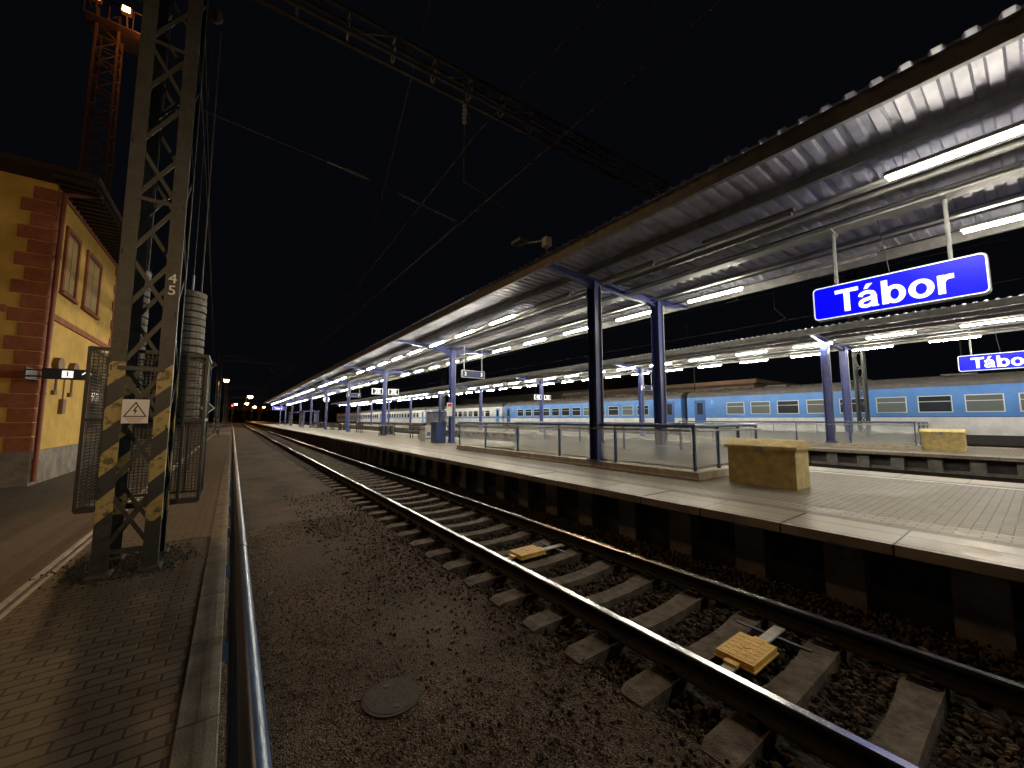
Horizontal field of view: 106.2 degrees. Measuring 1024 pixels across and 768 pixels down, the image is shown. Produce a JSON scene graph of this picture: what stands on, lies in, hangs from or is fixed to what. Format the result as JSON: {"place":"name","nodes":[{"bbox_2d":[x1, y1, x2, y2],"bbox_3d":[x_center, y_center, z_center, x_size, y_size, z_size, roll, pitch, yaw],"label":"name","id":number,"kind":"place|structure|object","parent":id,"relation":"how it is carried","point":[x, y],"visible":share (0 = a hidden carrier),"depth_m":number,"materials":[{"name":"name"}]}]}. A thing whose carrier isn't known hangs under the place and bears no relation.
{"place":"outdoors","nodes":[
{"label":"outdoors","id":0,"kind":"place"},
{"bbox_2d":[0,171,115,487],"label":"walls","id":1,"kind":"structure","parent":0,"point":[59,445],"depth_m":11.20,"materials":[{"name":"yellow paint"}]},
{"bbox_2d":[30,192,67,481],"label":"downpipes","id":2,"kind":"object","parent":1,"relation":"attached to","point":[43,388],"visible":0.85,"depth_m":10.47,"materials":[{"name":"red metal"}]},
{"bbox_2d":[50,357,64,394],"bbox_3d":[-13.336,-0.229,11.277,0.140,1.100,0.520,4,-6,-36],"label":"wall insulator bracket","id":3,"kind":"object","parent":1,"relation":"attached to","point":[58,363],"depth_m":11.20,"materials":[{"name":"brown"}]},
{"bbox_2d":[0,186,117,451],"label":"quoins","id":4,"kind":"object","parent":1,"relation":"attached to","point":[29,412],"visible":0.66,"depth_m":10.29,"materials":[{"name":"brick"}]},
{"bbox_2d":[23,367,98,379],"bbox_3d":[-11.964,-0.234,10.341,1.290,0.280,0.740,4,-6,-36],"label":"platform direction sign","id":5,"kind":"object","parent":4,"relation":"attached to","point":[57,373],"visible":0.71,"depth_m":10.02,"materials":[{"name":"black metal"}]},
{"bbox_2d":[0,185,117,433],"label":"window trim","id":6,"kind":"structure","parent":1,"relation":"attached to","point":[70,272],"depth_m":12.38,"materials":[{"name":"brown wood"}]},
{"bbox_2d":[57,380,65,413],"bbox_3d":[-13.777,0.371,11.800,0.100,1.100,0.250,4,-6,-36],"label":"wall insulator bracket","id":7,"kind":"object","parent":1,"relation":"attached to","point":[61,406],"depth_m":11.71,"materials":[{"name":"brown"}]},
{"bbox_2d":[67,363,78,396],"bbox_3d":[-14.128,-0.130,12.366,0.140,1.100,0.520,4,-6,-36],"label":"wall insulator bracket","id":8,"kind":"object","parent":1,"relation":"attached to","point":[73,366],"depth_m":12.31,"materials":[{"name":"brown"}]},
{"bbox_2d":[0,151,153,276],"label":"roof","id":9,"kind":"structure","parent":1,"relation":"on","point":[88,195],"depth_m":10.99,"materials":[{"name":"tile"}]},
{"bbox_2d":[77,0,141,196],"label":"floodlight tower","id":10,"kind":"structure","parent":0,"point":[119,36],"depth_m":18.14,"materials":[{"name":"metal"}]},
{"bbox_2d":[0,422,231,767],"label":"paved platform","id":11,"kind":"structure","parent":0,"point":[116,672],"depth_m":3.12,"materials":[{"name":"brick"}]},
{"bbox_2d":[28,541,203,589],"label":"dirt and moss","id":12,"kind":"structure","parent":11,"relation":"on","point":[125,564],"depth_m":4.56,"materials":[{"name":"brown soil"}]},
{"bbox_2d":[72,346,211,513],"bbox_3d":[-5.136,0.616,5.476,1.220,2.095,1.050,4,-6,-36],"label":"weight guard cage","id":13,"kind":"object","parent":11,"relation":"on","point":[84,502],"visible":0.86,"depth_m":5.31,"materials":[{"name":"paint"}]},
{"bbox_2d":[81,0,208,580],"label":"catenary mast","id":14,"kind":"object","parent":11,"relation":"on","point":[110,525],"visible":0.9,"depth_m":4.82,"materials":[{"name":"grey metal"}]},
{"bbox_2d":[121,399,149,422],"bbox_3d":[-4.430,0.321,4.523,0.230,0.280,0.021,4,-6,-36],"label":"voltage sign","id":15,"kind":"object","parent":14,"relation":"attached to","point":[135,410],"visible":1,"depth_m":4.52,"materials":[{"name":"white metal"}]},
{"bbox_2d":[201,403,213,412],"bbox_3d":[-23.598,2.931,29.728,0.900,3.050,0.084,4,-6,-36],"label":"diamond signal sign","id":16,"kind":"object","parent":11,"relation":"on","point":[211,407],"visible":0.16,"depth_m":29.89,"materials":[{"name":"white metal"}]},
{"bbox_2d":[190,426,231,437],"bbox_3d":[-31.787,4.938,40.905,3.260,1.080,12.060,4,-6,-36],"label":"platform railing","id":17,"kind":"object","parent":11,"relation":"on","point":[218,430],"visible":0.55,"depth_m":36.78,"materials":[{"name":"grey metal"}]},
{"bbox_2d":[213,351,223,433],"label":"catenary mast","id":18,"kind":"object","parent":11,"relation":"on","point":[216,391],"visible":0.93,"depth_m":44.43,"materials":[{"name":"grey metal"}]},
{"bbox_2d":[215,379,228,427],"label":"street lamp","id":19,"kind":"object","parent":11,"relation":"on","point":[226,380],"visible":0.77,"depth_m":65.14,"materials":[{"name":"metal"}]},
{"bbox_2d":[222,383,227,427],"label":"catenary mast","id":20,"kind":"object","parent":11,"relation":"on","point":[225,404],"visible":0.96,"depth_m":84.75,"materials":[{"name":"grey metal"}]},
{"bbox_2d":[226,396,228,423],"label":"catenary mast","id":21,"kind":"object","parent":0,"point":[226,411],"visible":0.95,"depth_m":128.14,"materials":[{"name":"grey metal"}]},
{"bbox_2d":[232,422,274,451],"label":"gravel path","id":22,"kind":"structure","parent":0,"point":[246,439],"depth_m":35.27,"materials":[{"name":"gravel"}]},
{"bbox_2d":[320,398,322,421],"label":"catenary mast","id":23,"kind":"object","parent":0,"point":[321,410],"visible":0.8,"depth_m":145.19,"materials":[{"name":"grey metal"}]},
{"bbox_2d":[358,389,360,422],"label":"catenary mast","id":24,"kind":"object","parent":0,"point":[360,409],"visible":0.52,"depth_m":101.43,"materials":[{"name":"grey metal"}]},
{"bbox_2d":[441,370,445,411],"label":"catenary mast","id":25,"kind":"object","parent":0,"point":[442,398],"visible":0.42,"depth_m":61.40,"materials":[{"name":"grey metal"}]},
{"bbox_2d":[217,450,746,767],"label":"gravel path","id":26,"kind":"structure","parent":0,"point":[269,479],"depth_m":3.25,"materials":[{"name":"grey gravel"}]},
{"bbox_2d":[222,428,271,767],"bbox_3d":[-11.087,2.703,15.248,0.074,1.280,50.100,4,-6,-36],"label":"rail","id":27,"kind":"object","parent":26,"relation":"on","point":[247,744],"visible":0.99,"depth_m":1.37,"materials":[{"name":"silver metal"}]},
{"bbox_2d":[362,677,419,719],"bbox_3d":[-0.889,2.312,2.838,0.410,0.029,0.410,4,-6,-36],"label":"manhole cover","id":28,"kind":"object","parent":26,"relation":"on","point":[390,698],"visible":1,"depth_m":2.81,"materials":[{"name":"metal"}]},
{"bbox_2d":[283,490,757,767],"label":"gravel pebbles","id":29,"kind":"object","parent":26,"relation":"on","point":[671,713],"visible":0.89,"depth_m":3.37,"materials":[{"name":"gravel"}]},
{"bbox_2d":[0,0,1023,413],"label":"sky","id":30,"kind":"structure","parent":0,"point":[291,231],"materials":[{"name":"black"}]},
{"bbox_2d":[460,376,645,404],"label":"depot building","id":31,"kind":"structure","parent":0,"point":[555,391],"depth_m":111.36,"materials":[{"name":"grey"}]},
{"bbox_2d":[208,420,1023,644],"bbox_3d":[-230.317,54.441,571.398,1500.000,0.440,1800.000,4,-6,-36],"label":"ground","id":32,"kind":"structure","parent":0,"point":[950,642],"depth_m":31.03,"materials":[{"name":"gravel"}]},
{"bbox_2d":[149,405,387,421],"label":"road bridge","id":33,"kind":"structure","parent":32,"relation":"on","point":[258,409],"depth_m":227.68,"materials":[{"name":"concrete"}]},
{"bbox_2d":[148,402,396,421],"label":"distant trees","id":34,"kind":"object","parent":32,"relation":"on","point":[270,416],"visible":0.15,"depth_m":245.86,"materials":[{"name":"black plant"}]},
{"bbox_2d":[236,421,1023,767],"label":"railway track","id":35,"kind":"structure","parent":32,"relation":"on","point":[910,723],"depth_m":3.38,"materials":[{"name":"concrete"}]},
{"bbox_2d":[505,542,567,560],"bbox_3d":[0.328,2.528,5.822,1.160,0.090,0.620,4,-6,-36],"label":"track balise","id":36,"kind":"object","parent":35,"relation":"on","point":[526,552],"visible":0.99,"depth_m":5.73,"materials":[{"name":"yellow plastic"}]},
{"bbox_2d":[327,466,1023,767],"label":"track ballast stones","id":37,"kind":"object","parent":35,"relation":"on","point":[962,715],"visible":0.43,"depth_m":3.72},
{"bbox_2d":[714,620,812,674],"bbox_3d":[2.111,2.305,3.370,1.160,0.090,0.620,4,-6,-36],"label":"track balise","id":38,"kind":"object","parent":35,"relation":"on","point":[754,655],"visible":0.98,"depth_m":3.28,"materials":[{"name":"yellow plastic"}]},
{"bbox_2d":[275,422,1023,483],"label":"railway track","id":39,"kind":"structure","parent":32,"relation":"on","point":[985,478],"depth_m":14.30,"materials":[{"name":"metal"}]},
{"bbox_2d":[693,367,697,435],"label":"street lamp","id":40,"kind":"object","parent":32,"relation":"on","point":[694,390],"depth_m":45.40,"materials":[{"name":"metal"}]},
{"bbox_2d":[959,339,972,445],"bbox_3d":[35.825,-0.437,30.174,1.450,10.640,0.483,2,-6,-21],"label":"street lamp","id":41,"kind":"object","parent":32,"relation":"on","point":[960,347],"depth_m":30.15,"materials":[{"name":"metal"}]},
{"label":"railway track","id":42,"kind":"structure","parent":32,"relation":"on","visible":0},
{"bbox_2d":[337,411,356,422],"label":"passenger coach","id":43,"kind":"object","parent":42,"relation":"on","point":[341,416],"visible":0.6,"depth_m":120.83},
{"bbox_2d":[337,414,354,420],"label":"windows and doors","id":44,"kind":"structure","parent":43,"relation":"in","point":[342,416],"depth_m":120.74,"materials":[{"name":"grey glass"}]},
{"bbox_2d":[355,410,381,423],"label":"passenger coach","id":45,"kind":"object","parent":42,"relation":"on","point":[365,416],"visible":0.54,"depth_m":98.69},
{"bbox_2d":[356,413,381,421],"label":"windows and doors","id":46,"kind":"structure","parent":45,"relation":"in","point":[373,415],"depth_m":98.12,"materials":[{"name":"grey"}]},
{"bbox_2d":[386,407,428,425],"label":"passenger coach","id":47,"kind":"object","parent":42,"relation":"on","point":[399,416],"visible":0.49,"depth_m":77.76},
{"bbox_2d":[387,411,423,424],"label":"windows and doors","id":48,"kind":"structure","parent":47,"relation":"in","point":[403,414],"depth_m":77.58,"materials":[{"name":"grey glass"}]},
{"bbox_2d":[426,402,509,428],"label":"passenger coach","id":49,"kind":"object","parent":42,"relation":"on","point":[492,412],"visible":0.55,"depth_m":55.32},
{"bbox_2d":[427,408,498,421],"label":"windows and doors","id":50,"kind":"structure","parent":49,"relation":"in","point":[487,413],"depth_m":55.67,"materials":[{"name":"grey glass"}]},
{"bbox_2d":[504,391,691,434],"bbox_3d":[7.362,3.476,40.674,3.026,4.110,24.700,4,-6,-36],"label":"passenger coach","id":51,"kind":"object","parent":42,"relation":"on","point":[622,408],"visible":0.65,"depth_m":36.38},
{"bbox_2d":[507,401,691,431],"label":"windows and doors","id":52,"kind":"structure","parent":51,"relation":"in","point":[612,410],"depth_m":38.15,"materials":[{"name":"grey glass"}]},
{"bbox_2d":[687,371,1023,445],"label":"passenger coach","id":53,"kind":"object","parent":42,"relation":"on","point":[985,409],"visible":0.75,"depth_m":20.47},
{"bbox_2d":[694,393,1023,432],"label":"windows and doors","id":54,"kind":"structure","parent":53,"relation":"in","point":[973,402],"depth_m":20.53,"materials":[{"name":"grey glass"}]},
{"bbox_2d":[244,421,1023,665],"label":"station platform","id":55,"kind":"structure","parent":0,"point":[941,556],"depth_m":5.55,"materials":[{"name":"concrete"}]},
{"bbox_2d":[288,412,304,425],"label":"waiting shelter","id":56,"kind":"object","parent":55,"relation":"on","point":[290,419],"visible":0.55,"depth_m":69.02,"materials":[{"name":"blue paint"}]},
{"bbox_2d":[299,410,318,426],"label":"waiting shelter","id":57,"kind":"object","parent":55,"relation":"on","point":[301,418],"visible":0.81,"depth_m":58.88,"materials":[{"name":"blue paint"}]},
{"bbox_2d":[316,423,323,428],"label":"waste bin","id":58,"kind":"object","parent":55,"relation":"on","point":[320,425],"visible":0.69,"depth_m":49.63,"materials":[{"name":"metal"}]},
{"bbox_2d":[329,422,334,429],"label":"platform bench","id":59,"kind":"object","parent":55,"relation":"on","point":[331,424],"visible":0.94,"depth_m":44.74,"materials":[{"name":"wood"}]},
{"bbox_2d":[338,421,350,429],"bbox_3d":[-17.306,4.377,39.705,1.200,1.020,0.322,4,-6,-36],"label":"waste bin","id":60,"kind":"object","parent":55,"relation":"on","point":[340,426],"visible":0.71,"depth_m":39.54,"materials":[{"name":"metal"}]},
{"bbox_2d":[351,423,365,432],"bbox_3d":[-14.213,4.079,35.783,1.002,0.902,1.800,4,-6,-36],"label":"platform bench","id":61,"kind":"object","parent":55,"relation":"on","point":[358,426],"visible":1,"depth_m":35.89,"materials":[{"name":"wood"}]},
{"bbox_2d":[379,422,394,435],"bbox_3d":[-9.237,3.351,28.434,1.200,1.020,0.322,4,-6,-36],"label":"waste bin","id":62,"kind":"object","parent":55,"relation":"on","point":[392,429],"visible":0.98,"depth_m":28.31,"materials":[{"name":"metal"}]},
{"bbox_2d":[404,424,422,438],"bbox_3d":[-6.405,3.147,25.552,1.002,0.902,1.800,4,-6,-36],"label":"platform bench","id":63,"kind":"object","parent":55,"relation":"on","point":[412,428],"visible":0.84,"depth_m":25.63,"materials":[{"name":"metal"}]},
{"bbox_2d":[419,425,430,440],"bbox_3d":[-4.835,2.883,22.627,1.000,0.900,0.900,4,-6,-36],"label":"storage box","id":64,"kind":"object","parent":55,"relation":"on","point":[425,432],"visible":0.66,"depth_m":22.18,"materials":[{"name":"metal"}]},
{"bbox_2d":[430,422,446,442],"bbox_3d":[-3.977,2.600,20.735,0.650,1.120,0.800,4,-6,-36],"label":"electrical cabinet","id":65,"kind":"object","parent":55,"relation":"on","point":[438,432],"visible":0.99,"depth_m":20.47,"materials":[{"name":"blue metal"}]},
{"bbox_2d":[456,421,759,481],"bbox_3d":[2.045,1.889,13.140,3.320,1.160,10.640,4,-6,-36],"label":"stairwell railing","id":66,"kind":"object","parent":55,"relation":"on","point":[721,469],"visible":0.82,"depth_m":10.70,"materials":[{"name":"metal"}]},
{"bbox_2d":[263,4,1023,460],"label":"platform canopy","id":67,"kind":"object","parent":55,"relation":"on","point":[899,150],"visible":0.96,"depth_m":7.83,"materials":[{"name":"grey metal"}]},
{"bbox_2d":[272,405,283,409],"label":"station name sign","id":68,"kind":"object","parent":67,"relation":"hanging from","point":[276,408],"visible":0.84,"depth_m":99.14,"materials":[{"name":"metal"}]},
{"bbox_2d":[346,381,360,396],"bbox_3d":[-15.678,0.536,38.139,1.330,1.515,0.110,4,-6,-36],"label":"platform number sign","id":69,"kind":"object","parent":67,"relation":"hanging from","point":[353,394],"visible":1,"depth_m":38.03,"materials":[{"name":"metal"}]},
{"bbox_2d":[372,388,398,394],"bbox_3d":[-9.758,0.591,29.664,2.040,0.440,0.109,4,-6,-36],"label":"sector sign","id":70,"kind":"object","parent":67,"relation":"attached to","point":[389,391],"visible":1,"depth_m":29.74,"materials":[{"name":"white"}]},
{"bbox_2d":[447,403,451,415],"bbox_3d":[-3.276,1.334,20.178,0.300,0.700,0.026,4,-6,-36],"label":"notice board","id":71,"kind":"object","parent":67,"relation":"attached to","point":[449,409],"visible":1,"depth_m":20.17,"materials":[{"name":"white paint"}]},
{"bbox_2d":[461,346,484,378],"bbox_3d":[-1.989,-1.099,19.727,1.330,1.595,0.110,4,-6,-36],"label":"platform number sign","id":72,"kind":"object","parent":67,"relation":"hanging from","point":[472,374],"visible":1,"depth_m":19.56,"materials":[{"name":"metal"}]},
{"bbox_2d":[511,236,551,253],"bbox_3d":[0.534,-3.691,10.641,0.300,0.980,1.500,4,-6,-36],"label":"roof floodlight","id":73,"kind":"object","parent":67,"relation":"on","point":[520,241],"visible":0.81,"depth_m":10.55,"materials":[{"name":"metal"}]},
{"bbox_2d":[812,192,991,321],"bbox_3d":[6.799,-2.204,6.952,0.440,1.760,2.240,4,-6,-36],"label":"station name sign","id":74,"kind":"object","parent":67,"relation":"hanging from","point":[951,278],"visible":1,"depth_m":6.67,"materials":[{"name":"metal"}]},
{"bbox_2d":[724,438,810,489],"bbox_3d":[5.002,1.526,7.551,0.755,0.870,1.260,4,-6,-36],"label":"grit box","id":75,"kind":"object","parent":55,"relation":"on","point":[776,463],"visible":1,"depth_m":7.25,"materials":[{"name":"plastic"}]},
{"bbox_2d":[268,421,1023,478],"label":"station platform","id":76,"kind":"structure","parent":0,"point":[1005,462],"depth_m":16.09,"materials":[{"name":"concrete"}]},
{"bbox_2d":[228,385,356,392],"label":"catenary gantry","id":77,"kind":"object","parent":76,"relation":"on","point":[273,388],"visible":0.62,"depth_m":89.65,"materials":[{"name":"grey metal"}]},
{"bbox_2d":[426,410,446,424],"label":"waiting shelter","id":78,"kind":"object","parent":76,"relation":"on","point":[432,416],"visible":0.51,"depth_m":56.17,"materials":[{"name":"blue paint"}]},
{"bbox_2d":[254,0,849,285],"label":"catenary gantry","id":79,"kind":"object","parent":76,"relation":"on","point":[341,23],"visible":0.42,"depth_m":8.12,"materials":[{"name":"metal"}]},
{"bbox_2d":[201,3,455,371],"bbox_3d":[-12.157,-3.596,25.580,14.210,3.308,65.001,4,-6,-36],"label":"overhead cable","id":80,"kind":"object","parent":79,"relation":"attached to","point":[208,177],"visible":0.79,"depth_m":9.40,"materials":[{"name":"grey metal"}]},
{"bbox_2d":[130,0,171,470],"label":"tension weights","id":81,"kind":"object","parent":80,"relation":"hanging from","point":[145,316],"visible":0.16,"depth_m":5.74,"materials":[{"name":"metal"}]},
{"bbox_2d":[175,6,222,470],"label":"tension weights","id":82,"kind":"object","parent":80,"relation":"hanging from","point":[194,324],"visible":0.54,"depth_m":5.65,"materials":[{"name":"metal"}]},
{"bbox_2d":[200,109,456,221],"bbox_3d":[-3.097,-3.945,7.292,4.430,0.584,0.535,4,-7,-38],"label":"anchor cable","id":83,"kind":"object","parent":79,"relation":"attached to","point":[353,174],"visible":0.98,"depth_m":7.54,"materials":[{"name":"grey metal"}]},
{"bbox_2d":[252,0,1022,411],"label":"overhead line","id":84,"kind":"object","parent":79,"relation":"hanging from","point":[464,114],"visible":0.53,"depth_m":7.95,"materials":[{"name":"grey metal"}]},
{"bbox_2d":[331,294,1023,442],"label":"platform canopy","id":85,"kind":"object","parent":76,"relation":"on","point":[976,318],"visible":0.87,"depth_m":19.85,"materials":[{"name":"grey metal"}]},
{"bbox_2d":[534,395,550,399],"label":"sector sign","id":86,"kind":"object","parent":85,"relation":"attached to","point":[546,397],"visible":1,"depth_m":37.62,"materials":[{"name":"white"}]},
{"bbox_2d":[641,368,652,390],"bbox_3d":[9.959,-0.315,28.341,1.330,1.595,0.110,4,-6,-36],"label":"platform number sign","id":87,"kind":"object","parent":85,"relation":"hanging from","point":[647,387],"visible":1,"depth_m":28.20,"materials":[{"name":"metal"}]},
{"bbox_2d":[957,327,1023,371],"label":"station name sign","id":88,"kind":"object","parent":85,"relation":"hanging from","point":[994,361],"visible":1,"depth_m":15.31,"materials":[{"name":"metal"}]},
{"bbox_2d":[678,421,930,449],"bbox_3d":[14.858,2.595,20.902,3.320,1.160,10.640,4,-6,-36],"label":"stairwell railing","id":89,"kind":"object","parent":76,"relation":"on","point":[913,445],"visible":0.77,"depth_m":18.47,"materials":[{"name":"metal"}]},
{"bbox_2d":[919,428,967,451],"bbox_3d":[17.564,2.264,15.660,0.755,0.870,1.260,4,-6,-36],"label":"grit box","id":90,"kind":"object","parent":76,"relation":"on","point":[944,439],"visible":1,"depth_m":15.43,"materials":[{"name":"plastic"}]},
{"bbox_2d":[563,378,797,435],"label":"warehouse building","id":91,"kind":"structure","parent":0,"point":[742,383],"depth_m":51.27,"materials":[{"name":"grey glass"}]},
{"bbox_2d":[845,268,871,440],"bbox_3d":[18.726,-1.762,20.806,0.470,10.220,0.488,4,-6,-36],"label":"catenary mast","id":92,"kind":"object","parent":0,"point":[859,403],"visible":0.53,"depth_m":20.61,"materials":[{"name":"grey metal"}]}
]}

